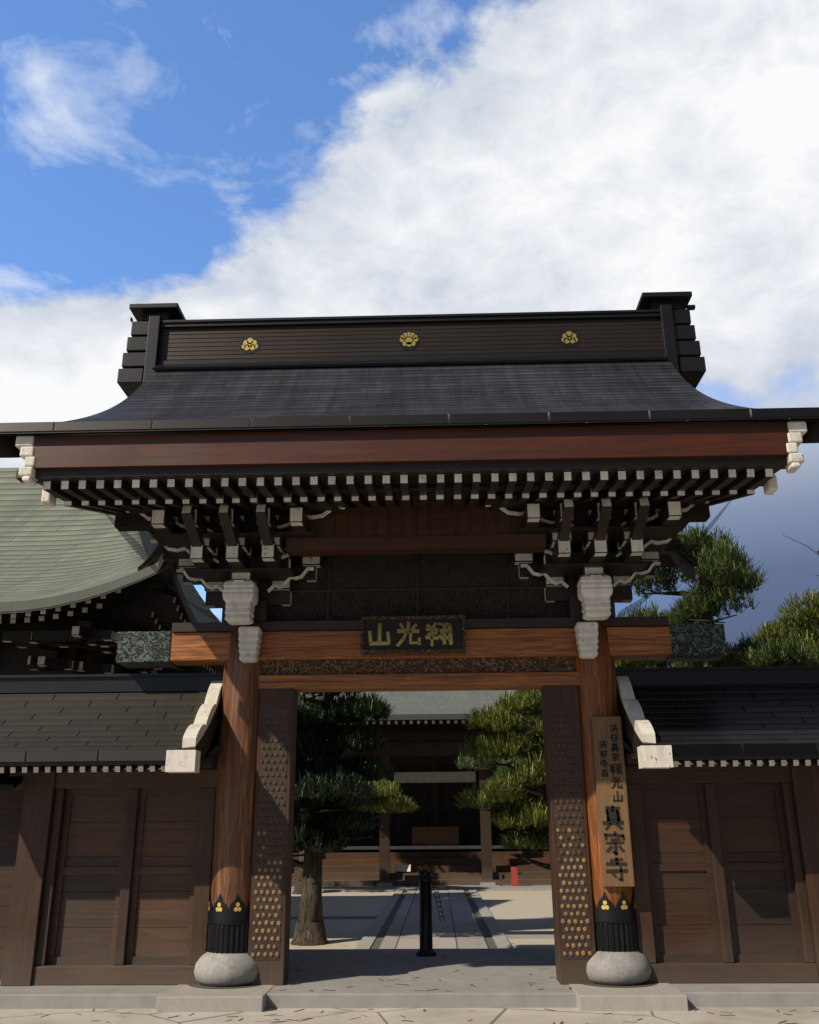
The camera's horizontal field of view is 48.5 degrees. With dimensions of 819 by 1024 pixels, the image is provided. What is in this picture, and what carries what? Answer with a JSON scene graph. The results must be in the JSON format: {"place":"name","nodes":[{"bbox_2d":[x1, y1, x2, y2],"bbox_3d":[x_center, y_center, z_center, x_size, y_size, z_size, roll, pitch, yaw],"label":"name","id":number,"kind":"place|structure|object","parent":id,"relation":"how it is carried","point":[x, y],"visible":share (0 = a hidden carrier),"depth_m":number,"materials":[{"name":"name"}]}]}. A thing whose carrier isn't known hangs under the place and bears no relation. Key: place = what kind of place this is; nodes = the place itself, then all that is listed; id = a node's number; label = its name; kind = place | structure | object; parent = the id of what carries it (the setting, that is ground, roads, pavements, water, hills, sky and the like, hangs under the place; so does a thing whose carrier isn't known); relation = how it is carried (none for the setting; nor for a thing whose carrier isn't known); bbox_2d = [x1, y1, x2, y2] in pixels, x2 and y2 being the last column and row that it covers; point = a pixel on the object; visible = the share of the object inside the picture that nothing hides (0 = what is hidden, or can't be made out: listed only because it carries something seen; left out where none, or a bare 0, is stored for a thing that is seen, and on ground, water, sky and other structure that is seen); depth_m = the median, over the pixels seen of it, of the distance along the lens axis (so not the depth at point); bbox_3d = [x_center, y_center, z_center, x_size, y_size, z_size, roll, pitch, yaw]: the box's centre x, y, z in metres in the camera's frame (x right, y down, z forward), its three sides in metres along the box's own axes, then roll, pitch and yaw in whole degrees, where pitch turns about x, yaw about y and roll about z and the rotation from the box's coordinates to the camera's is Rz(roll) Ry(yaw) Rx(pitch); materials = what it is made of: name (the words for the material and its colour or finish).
{"place":"outdoors","nodes":[
{"label":"outdoors","id":0,"kind":"place"},
{"bbox_2d":[0,673,222,692],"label":"wall roof ridge","id":1,"kind":"structure","parent":0,"point":[143,682],"depth_m":10.00,"materials":[{"name":"black tile"}]},
{"bbox_2d":[0,586,223,674],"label":"bell tower brackets","id":2,"kind":"object","parent":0,"point":[50,634],"visible":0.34,"depth_m":13.66,"materials":[{"name":"brown wood"}]},
{"bbox_2d":[0,589,217,673],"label":"white bell tower ends","id":3,"kind":"object","parent":2,"relation":"attached to","point":[75,630],"visible":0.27,"depth_m":13.18,"materials":[{"name":"paint"}]},
{"bbox_2d":[290,692,398,945],"bbox_3d":[-1.600,3.551,14.177,3.098,5.890,2.596,-1,-19,1],"label":"pine tree","id":4,"kind":"object","parent":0,"point":[340,785],"depth_m":13.77,"materials":[{"name":"green plant"}]},
{"bbox_2d":[0,1007,818,1023],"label":"pavement","id":5,"kind":"structure","parent":0,"point":[762,1015],"depth_m":7.89,"materials":[{"name":"grey stone"}]},
{"bbox_2d":[0,0,818,665],"label":"sky","id":6,"kind":"structure","parent":0,"point":[214,159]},
{"bbox_2d":[293,720,548,852],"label":"background temple hall","id":7,"kind":"structure","parent":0,"point":[407,726],"depth_m":31.09,"materials":[{"name":"brown wood"}]},
{"bbox_2d":[353,719,465,723],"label":"hall rafters","id":8,"kind":"object","parent":7,"relation":"on","point":[418,720],"visible":0.05,"depth_m":26.87,"materials":[{"name":"wood"}]},
{"bbox_2d":[344,720,464,723],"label":"rafter ends","id":9,"kind":"object","parent":8,"relation":"attached to","point":[418,722],"visible":0.17,"depth_m":26.86,"materials":[{"name":"paint"}]},
{"bbox_2d":[298,756,544,844],"bbox_3d":[0.876,9.765,31.157,28.000,3.050,0.110,-1,-19,1],"label":"lattice screen","id":10,"kind":"object","parent":7,"relation":"attached to","point":[434,761],"visible":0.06,"depth_m":31.10,"materials":[{"name":"brown wood"}]},
{"bbox_2d":[301,665,637,719],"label":"hall roof","id":11,"kind":"structure","parent":7,"relation":"on","point":[421,705],"depth_m":29.73,"materials":[{"name":"grey tile"}]},
{"bbox_2d":[289,891,554,948],"bbox_3d":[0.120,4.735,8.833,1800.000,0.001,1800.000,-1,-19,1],"label":"ground","id":12,"kind":"structure","parent":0,"point":[521,912],"depth_m":17.95,"materials":[{"name":"beige sand"}]},
{"bbox_2d":[0,770,44,789],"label":"side fence roof","id":13,"kind":"structure","parent":12,"relation":"on","point":[7,782],"depth_m":9.42,"materials":[{"name":"tile"}]},
{"bbox_2d":[0,468,216,630],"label":"temple roof","id":14,"kind":"structure","parent":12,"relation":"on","point":[59,554],"depth_m":15.17,"materials":[{"name":"green metal"}]},
{"bbox_2d":[4,568,190,672],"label":"bell tower soffit","id":15,"kind":"structure","parent":14,"relation":"attached to","point":[169,590],"depth_m":13.34,"materials":[{"name":"wood"}]},
{"bbox_2d":[292,692,380,893],"bbox_3d":[-2.804,7.665,25.077,4.158,5.348,3.037,-1,-19,1],"label":"pine trunk","id":16,"kind":"object","parent":12,"relation":"on","point":[298,887],"visible":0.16,"depth_m":24.10,"materials":[{"name":"brown plant"}]},
{"bbox_2d":[298,693,419,813],"bbox_3d":[-2.730,6.144,24.960,5.104,4.084,4.774,14,-24,-36],"label":"pine foliage","id":17,"kind":"object","parent":16,"relation":"on","point":[391,800],"visible":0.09,"depth_m":23.85,"materials":[{"name":"plant"}]},
{"bbox_2d":[0,948,818,1008],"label":"gate plinth","id":18,"kind":"structure","parent":12,"relation":"on","point":[505,984],"depth_m":8.55,"materials":[{"name":"stone"}]},
{"bbox_2d":[0,790,24,980],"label":"wall panel","id":19,"kind":"object","parent":18,"relation":"on","point":[11,804],"depth_m":9.68,"materials":[{"name":"brown wood"}]},
{"bbox_2d":[0,770,215,985],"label":"wall posts","id":20,"kind":"object","parent":18,"relation":"on","point":[27,943],"visible":0.84,"depth_m":9.18,"materials":[{"name":"brown wood"}]},
{"bbox_2d":[9,769,217,985],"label":"wall rails","id":21,"kind":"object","parent":20,"relation":"attached to","point":[133,974],"depth_m":8.92,"materials":[{"name":"brown wood"}]},
{"bbox_2d":[0,737,218,772],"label":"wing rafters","id":22,"kind":"object","parent":21,"relation":"on","point":[207,762],"visible":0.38,"depth_m":8.85,"materials":[{"name":"wood"}]},
{"bbox_2d":[0,766,164,772],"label":"rafter ends","id":23,"kind":"object","parent":22,"relation":"attached to","point":[94,769],"visible":0.69,"depth_m":8.85,"materials":[{"name":"paint"}]},
{"bbox_2d":[47,788,200,964],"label":"wall panels","id":24,"kind":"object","parent":20,"relation":"attached to","point":[86,908],"depth_m":9.28,"materials":[{"name":"brown wood"}]},
{"bbox_2d":[0,691,219,770],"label":"wing roof","id":25,"kind":"structure","parent":18,"relation":"on","point":[100,726],"depth_m":9.39,"materials":[{"name":"grey tile"}]},
{"bbox_2d":[165,681,222,772],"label":"white wing verge","id":26,"kind":"structure","parent":25,"relation":"attached to","point":[182,761],"depth_m":8.80,"materials":[{"name":"paint"}]},
{"bbox_2d":[179,696,221,760],"bbox_3d":[-2.106,2.381,9.885,0.165,1.010,2.260,-1,-19,1],"label":"bargeboard","id":27,"kind":"object","parent":25,"relation":"attached to","point":[203,744],"visible":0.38,"depth_m":9.28,"materials":[{"name":"wood"}]},
{"bbox_2d":[194,950,651,986],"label":"pillar stone bases","id":28,"kind":"object","parent":18,"relation":"on","point":[615,968],"visible":0.73,"depth_m":8.68,"materials":[{"name":"grey stone"}]},
{"bbox_2d":[210,619,634,920],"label":"gate pillars","id":29,"kind":"structure","parent":28,"relation":"on","point":[235,809],"depth_m":9.40,"materials":[{"name":"brown wood"}]},
{"bbox_2d":[126,493,708,621],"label":"bracket complexes","id":30,"kind":"structure","parent":29,"relation":"on","point":[263,574],"depth_m":9.56,"materials":[{"name":"brown wood"}]},
{"bbox_2d":[15,457,787,515],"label":"dark rafters","id":31,"kind":"object","parent":30,"relation":"on","point":[467,487],"visible":0.74,"depth_m":8.44,"materials":[{"name":"brown wood"}]},
{"bbox_2d":[43,469,772,504],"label":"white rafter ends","id":32,"kind":"object","parent":31,"relation":"on","point":[404,478],"visible":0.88,"depth_m":8.31,"materials":[{"name":"white paint"}]},
{"bbox_2d":[0,418,818,589],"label":"roof edge","id":33,"kind":"object","parent":31,"relation":"on","point":[9,448],"visible":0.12,"depth_m":8.54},
{"bbox_2d":[0,359,818,574],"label":"roof","id":34,"kind":"structure","parent":33,"relation":"on","point":[443,394],"depth_m":9.73,"materials":[{"name":"black tile"}]},
{"bbox_2d":[152,309,668,369],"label":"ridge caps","id":35,"kind":"object","parent":34,"relation":"on","point":[417,359],"visible":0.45,"depth_m":10.94,"materials":[{"name":"black metal"}]},
{"bbox_2d":[159,318,662,360],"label":"roof ridge","id":36,"kind":"structure","parent":35,"relation":"attached to","point":[450,338],"depth_m":11.00,"materials":[{"name":"black tile"}]},
{"bbox_2d":[242,331,577,349],"bbox_3d":[-0.007,-2.085,10.992,4.060,0.200,0.001,-1,-19,1],"label":"crest emblem","id":37,"kind":"object","parent":36,"relation":"attached to","point":[567,336],"visible":1,"depth_m":10.99,"materials":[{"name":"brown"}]},
{"bbox_2d":[240,329,579,353],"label":"ridge crest discs","id":38,"kind":"object","parent":36,"relation":"attached to","point":[411,347],"visible":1,"depth_m":10.97,"materials":[{"name":"gold metal"}]},
{"bbox_2d":[117,291,705,396],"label":"ridge end ornaments","id":39,"kind":"object","parent":36,"relation":"attached to","point":[680,344],"visible":0.71,"depth_m":10.96,"materials":[{"name":"black metal"}]},
{"bbox_2d":[32,422,789,469],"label":"eave fascia","id":40,"kind":"structure","parent":33,"relation":"attached to","point":[566,443],"depth_m":8.22,"materials":[{"name":"brown wood"}]},
{"bbox_2d":[15,421,806,506],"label":"white fascia ends","id":41,"kind":"object","parent":31,"relation":"on","point":[797,430],"visible":0.84,"depth_m":8.24,"materials":[{"name":"paint"}]},
{"bbox_2d":[114,503,709,530],"bbox_3d":[0.005,0.058,9.689,6.280,0.155,0.170,-1,-19,1],"label":"eave purlin","id":42,"kind":"object","parent":30,"relation":"attached to","point":[126,521],"visible":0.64,"depth_m":9.63,"materials":[{"name":"wood"}]},
{"bbox_2d":[286,504,545,555],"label":"beam","id":43,"kind":"structure","parent":30,"relation":"attached to","point":[415,529],"depth_m":9.53,"materials":[{"name":"brown wood"}]},
{"bbox_2d":[151,498,681,608],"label":"white bracket ends","id":44,"kind":"object","parent":30,"relation":"on","point":[533,510],"visible":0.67,"depth_m":9.38,"materials":[{"name":"white paint"}]},
{"bbox_2d":[102,499,731,621],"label":"eave brackets","id":45,"kind":"object","parent":30,"relation":"attached to","point":[139,549],"visible":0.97,"depth_m":9.93,"materials":[{"name":"black"}]},
{"bbox_2d":[222,575,612,662],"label":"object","id":46,"kind":"object","parent":30,"relation":"attached to","point":[594,594],"visible":1,"depth_m":9.60,"materials":[{"name":"white paint"}]},
{"bbox_2d":[126,501,708,592],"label":"bracket arm ends","id":47,"kind":"object","parent":30,"relation":"attached to","point":[325,513],"visible":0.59,"depth_m":9.82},
{"bbox_2d":[267,553,568,621],"bbox_3d":[0.091,0.820,10.225,3.380,0.890,0.040,-1,-19,1],"label":"transom panel","id":48,"kind":"object","parent":29,"relation":"on","point":[458,570],"visible":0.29,"depth_m":10.18,"materials":[{"name":"brown wood"}]},
{"bbox_2d":[291,554,544,620],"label":"panel battens","id":49,"kind":"object","parent":48,"relation":"attached to","point":[417,589],"visible":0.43,"depth_m":10.17,"materials":[{"name":"wood"}]},
{"bbox_2d":[258,672,579,692],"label":"gate lintel","id":50,"kind":"structure","parent":29,"relation":"attached to","point":[424,682],"depth_m":9.71,"materials":[{"name":"brown wood"}]},
{"bbox_2d":[262,657,575,674],"bbox_3d":[0.097,1.698,9.896,3.480,0.165,0.220,-1,-19,1],"label":"carved frieze panel","id":51,"kind":"object","parent":50,"relation":"on","point":[422,666],"visible":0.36,"depth_m":9.79,"materials":[{"name":"brown wood"}]},
{"bbox_2d":[169,626,671,665],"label":"gate beam","id":52,"kind":"structure","parent":29,"relation":"attached to","point":[212,648],"depth_m":9.81,"materials":[{"name":"brown wood"}]},
{"bbox_2d":[360,615,465,654],"bbox_3d":[0.038,1.321,9.768,1.120,0.416,0.133,-1,-19,1],"label":"sign frame","id":53,"kind":"object","parent":52,"relation":"attached to","point":[414,651],"visible":1,"depth_m":9.69,"materials":[{"name":"wood"}]},
{"bbox_2d":[363,619,462,649],"bbox_3d":[0.038,1.326,9.779,1.100,0.400,0.109,-1,-19,1],"label":"sign board","id":54,"kind":"object","parent":53,"relation":"in","point":[391,626],"visible":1,"depth_m":9.76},
{"bbox_2d":[368,621,452,646],"bbox_3d":[0.008,1.310,9.755,0.911,0.286,0.057,-1,-19,1],"label":"sign lettering","id":55,"kind":"object","parent":54,"relation":"attached to","point":[444,637],"visible":1,"depth_m":9.74},
{"bbox_2d":[172,616,668,632],"bbox_3d":[0.104,1.279,10.043,5.380,0.097,0.400,-1,-19,1],"label":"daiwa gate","id":56,"kind":"object","parent":52,"relation":"on","point":[469,624],"visible":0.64,"depth_m":9.85,"materials":[{"name":"brown wood"}]},
{"bbox_2d":[116,624,726,667],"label":"beam end covers","id":57,"kind":"object","parent":29,"relation":"on","point":[689,642],"visible":0.85,"depth_m":9.83,"materials":[{"name":"metal"}]},
{"bbox_2d":[207,892,637,952],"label":"pillar shoes","id":58,"kind":"object","parent":29,"relation":"attached to","point":[228,932],"visible":0.81,"depth_m":8.86,"materials":[{"name":"black metal"}]},
{"bbox_2d":[209,900,634,911],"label":"pillar ornaments","id":59,"kind":"object","parent":58,"relation":"attached to","point":[603,906],"visible":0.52,"depth_m":8.93,"materials":[{"name":"gold metal"}]},
{"bbox_2d":[591,716,634,886],"bbox_3d":[2.039,2.894,9.170,0.300,1.630,0.095,-1,-19,1],"label":"vertical signboard","id":60,"kind":"object","parent":29,"relation":"attached to","point":[601,732],"visible":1,"depth_m":9.13},
{"bbox_2d":[599,724,627,880],"bbox_3d":[2.035,2.892,9.117,0.232,1.498,0.006,-1,-19,1],"label":"sign lettering","id":61,"kind":"object","parent":60,"relation":"attached to","point":[615,813],"visible":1,"depth_m":9.06},
{"bbox_2d":[416,870,435,956],"bbox_3d":[0.196,4.826,10.971,0.240,0.940,0.240,-1,-19,1],"label":"bollard","id":62,"kind":"object","parent":18,"relation":"on","point":[425,879],"visible":1,"depth_m":10.91,"materials":[{"name":"black metal"}]},
{"bbox_2d":[431,875,444,921],"bbox_3d":[0.310,4.674,11.010,0.231,0.521,0.012,-1,-19,1],"label":"bollard chain","id":63,"kind":"object","parent":62,"relation":"hanging from","point":[437,897],"visible":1,"depth_m":11.01,"materials":[{"name":"metal"}]},
{"bbox_2d":[621,684,818,764],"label":"wing roof","id":64,"kind":"structure","parent":18,"relation":"on","point":[772,719],"depth_m":9.22,"materials":[{"name":"grey tile"}]},
{"bbox_2d":[617,690,658,757],"bbox_3d":[2.317,2.308,9.772,0.165,1.010,2.260,-1,-19,1],"label":"bargeboard","id":65,"kind":"object","parent":64,"relation":"attached to","point":[634,739],"visible":0.32,"depth_m":9.17,"materials":[{"name":"wood"}]},
{"bbox_2d":[616,676,672,768],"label":"white wing verge","id":66,"kind":"structure","parent":64,"relation":"attached to","point":[655,757],"depth_m":8.67,"materials":[{"name":"white paint"}]},
{"bbox_2d":[622,733,818,766],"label":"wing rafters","id":67,"kind":"object","parent":64,"relation":"attached to","point":[631,758],"visible":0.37,"depth_m":8.68,"materials":[{"name":"wood"}]},
{"bbox_2d":[673,760,818,766],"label":"rafter ends","id":68,"kind":"object","parent":67,"relation":"attached to","point":[736,763],"visible":0.57,"depth_m":8.68,"materials":[{"name":"paint"}]},
{"bbox_2d":[626,764,818,973],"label":"wing posts","id":69,"kind":"object","parent":18,"relation":"on","point":[800,797],"visible":0.77,"depth_m":9.07,"materials":[{"name":"brown wood"}]},
{"bbox_2d":[625,764,818,983],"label":"wing beams","id":70,"kind":"structure","parent":69,"relation":"attached to","point":[723,972],"depth_m":8.76,"materials":[{"name":"brown wood"}]},
{"bbox_2d":[641,783,803,962],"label":"wing doors","id":71,"kind":"structure","parent":70,"relation":"attached to","point":[764,924],"depth_m":9.13,"materials":[{"name":"brown wood"}]},
{"bbox_2d":[291,885,550,889],"bbox_3d":[0.651,10.673,25.711,20.000,0.140,2.200,-1,-19,1],"label":"hall apron","id":72,"kind":"object","parent":12,"relation":"on","point":[408,887],"depth_m":25.67,"materials":[{"name":"stone"}]},
{"bbox_2d":[377,882,495,885],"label":"hall pillar bases","id":73,"kind":"object","parent":72,"relation":"on","point":[481,883],"visible":0.25,"depth_m":26.37,"materials":[{"name":"stone"}]},
{"bbox_2d":[405,872,550,885],"bbox_3d":[2.114,10.585,26.247,4.500,0.360,0.560,-1,-19,1],"label":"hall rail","id":74,"kind":"object","parent":72,"relation":"on","point":[411,880],"visible":0.57,"depth_m":26.14,"materials":[{"name":"wood"}]},
{"bbox_2d":[511,867,517,885],"bbox_3d":[2.994,10.402,25.970,0.180,0.510,0.150,-1,-19,1],"label":"red stand","id":75,"kind":"object","parent":72,"relation":"on","point":[514,876],"visible":1,"depth_m":25.91,"materials":[{"name":"red"}]},
{"bbox_2d":[291,851,550,885],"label":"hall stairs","id":76,"kind":"structure","parent":12,"relation":"on","point":[362,868],"depth_m":27.26,"materials":[{"name":"brown wood"}]},
{"bbox_2d":[394,865,410,871],"bbox_3d":[-0.217,10.584,27.041,0.500,0.195,0.087,-1,-19,1],"label":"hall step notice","id":77,"kind":"object","parent":76,"relation":"on","point":[402,868],"visible":1,"depth_m":27.02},
{"bbox_2d":[290,885,553,948],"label":"stone path borders","id":78,"kind":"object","parent":12,"relation":"on","point":[500,938],"depth_m":16.98,"materials":[{"name":"grey stone"}]},
{"bbox_2d":[156,983,688,1011],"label":"stone plinths","id":79,"kind":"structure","parent":12,"relation":"on","point":[656,997],"depth_m":8.16,"materials":[{"name":"grey stone"}]},
{"bbox_2d":[248,685,595,985],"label":"door frames","id":80,"kind":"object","parent":79,"relation":"on","point":[276,972],"visible":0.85,"depth_m":9.22,"materials":[{"name":"brown wood"}]},
{"bbox_2d":[255,714,583,864],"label":"studs","id":81,"kind":"object","parent":80,"relation":"attached to","point":[557,765],"visible":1,"depth_m":9.33,"materials":[{"name":"brown metal"}]},
{"bbox_2d":[251,828,591,957],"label":"studs","id":82,"kind":"object","parent":80,"relation":"attached to","point":[563,921],"visible":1,"depth_m":8.96,"materials":[{"name":"gold metal"}]},
{"bbox_2d":[251,706,591,959],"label":"panels","id":83,"kind":"object","parent":80,"relation":"attached to","point":[560,711],"visible":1,"depth_m":9.18,"materials":[{"name":"brown wood"}]},
{"bbox_2d":[188,983,657,988],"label":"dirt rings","id":84,"kind":"object","parent":79,"relation":"on","point":[246,986],"visible":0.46,"depth_m":8.63,"materials":[{"name":"soil"}]},
{"bbox_2d":[39,921,818,1023],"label":"fallen needles","id":85,"kind":"object","parent":12,"relation":"on","point":[561,1022],"visible":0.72,"depth_m":8.15,"materials":[{"name":"brown"}]},
{"bbox_2d":[474,734,542,796],"bbox_3d":[3.941,7.144,23.729,4.526,5.345,3.194,8,-21,-23],"label":"pine","id":86,"kind":"object","parent":12,"relation":"on","point":[531,791],"visible":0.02,"depth_m":22.73,"materials":[{"name":"brown plant"}]},
{"bbox_2d":[454,690,543,786],"bbox_3d":[4.040,5.599,24.083,5.147,3.808,4.394,7,-20,-19],"label":"pine foliage","id":87,"kind":"object","parent":86,"relation":"on","point":[470,762],"visible":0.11,"depth_m":23.87,"materials":[{"name":"plant"}]},
{"bbox_2d":[453,660,660,869],"bbox_3d":[2.853,4.240,15.327,4.319,5.288,1.881,-1,-19,1],"label":"pine tree","id":88,"kind":"object","parent":12,"relation":"on","point":[522,814],"depth_m":15.04,"materials":[{"name":"green plant"}]},
{"bbox_2d":[638,588,736,666],"bbox_3d":[5.034,3.601,14.430,2.612,5.870,3.172,14,-24,-36],"label":"pine branch","id":89,"kind":"object","parent":12,"relation":"on","point":[674,593],"visible":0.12,"depth_m":14.47,"materials":[{"name":"brown plant"}]},
{"bbox_2d":[617,524,818,666],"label":"pine tree","id":90,"kind":"object","parent":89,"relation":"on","point":[722,572],"visible":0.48,"depth_m":14.13,"materials":[{"name":"green plant"}]},
{"bbox_2d":[783,535,818,575],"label":"bare tree","id":91,"kind":"object","parent":12,"relation":"on","point":[805,545],"depth_m":5.59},
{"bbox_3d":[-3.746,6.024,19.638,2.576,4.863,2.684,-1,-19,1],"label":"pine trunk","id":92,"kind":"object","parent":12,"relation":"on","visible":0},
{"bbox_2d":[294,756,306,820],"bbox_3d":[-3.936,4.762,19.908,3.674,3.897,4.404,-1,-19,1],"label":"pine foliage","id":93,"kind":"object","parent":92,"relation":"on","point":[297,807],"visible":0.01,"depth_m":19.24,"materials":[{"name":"plant"}]},
{"bbox_3d":[8.820,4.492,15.815,4.522,5.052,4.270,-1,-19,1],"label":"pine trunk","id":94,"kind":"object","parent":12,"relation":"on","visible":0},
{"bbox_2d":[744,587,818,665],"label":"pine foliage","id":95,"kind":"object","parent":94,"relation":"on","point":[803,624],"visible":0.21,"depth_m":16.78,"materials":[{"name":"green plant"}]},
{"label":"pine trunk","id":96,"kind":"object","parent":12,"relation":"on","visible":0},
{"bbox_2d":[638,604,722,666],"bbox_3d":[6.770,4.084,20.877,5.893,4.054,3.692,-10,-21,25],"label":"pine foliage","id":97,"kind":"object","parent":96,"relation":"on","point":[662,663],"depth_m":21.00,"materials":[{"name":"plant"}]},
{"bbox_2d":[379,885,488,948],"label":"court path","id":98,"kind":"structure","parent":0,"point":[454,928],"depth_m":15.38,"materials":[{"name":"grey stone"}]},
{"bbox_2d":[370,890,496,948],"bbox_3d":[0.536,8.282,18.866,1.740,0.130,15.900,-1,-19,1],"label":"path border","id":99,"kind":"object","parent":98,"relation":"on","point":[490,942],"visible":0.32,"depth_m":15.70,"materials":[{"name":"stone"}]},
{"bbox_2d":[329,731,541,880],"bbox_3d":[0.761,8.807,27.314,18.000,4.280,0.360,-1,-19,1],"label":"hall porch frame","id":100,"kind":"object","parent":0,"point":[409,744],"visible":0.23,"depth_m":27.67,"materials":[{"name":"brown wood"}]},
{"bbox_2d":[394,772,475,782],"bbox_3d":[0.868,9.112,31.258,2.800,0.350,0.050,-1,-19,1],"label":"hall banner","id":101,"kind":"object","parent":100,"relation":"hanging from","point":[424,777],"visible":1,"depth_m":31.23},
{"bbox_2d":[342,844,530,849],"bbox_3d":[0.855,10.903,29.609,28.000,0.120,2.280,-1,-19,1],"label":"veranda floor edge","id":102,"kind":"object","parent":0,"point":[431,849],"visible":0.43,"depth_m":28.57,"materials":[{"name":"wood"}]},
{"bbox_2d":[412,826,458,845],"bbox_3d":[0.840,10.435,29.339,1.500,0.585,0.700,-1,-19,1],"label":"offertory box","id":103,"kind":"object","parent":102,"relation":"on","point":[430,836],"visible":0.98,"depth_m":29.00,"materials":[{"name":"wood"}]},
{"bbox_2d":[615,665,818,685],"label":"wall roof ridge","id":104,"kind":"structure","parent":0,"point":[730,675],"depth_m":9.83,"materials":[{"name":"black tile"}]}
]}

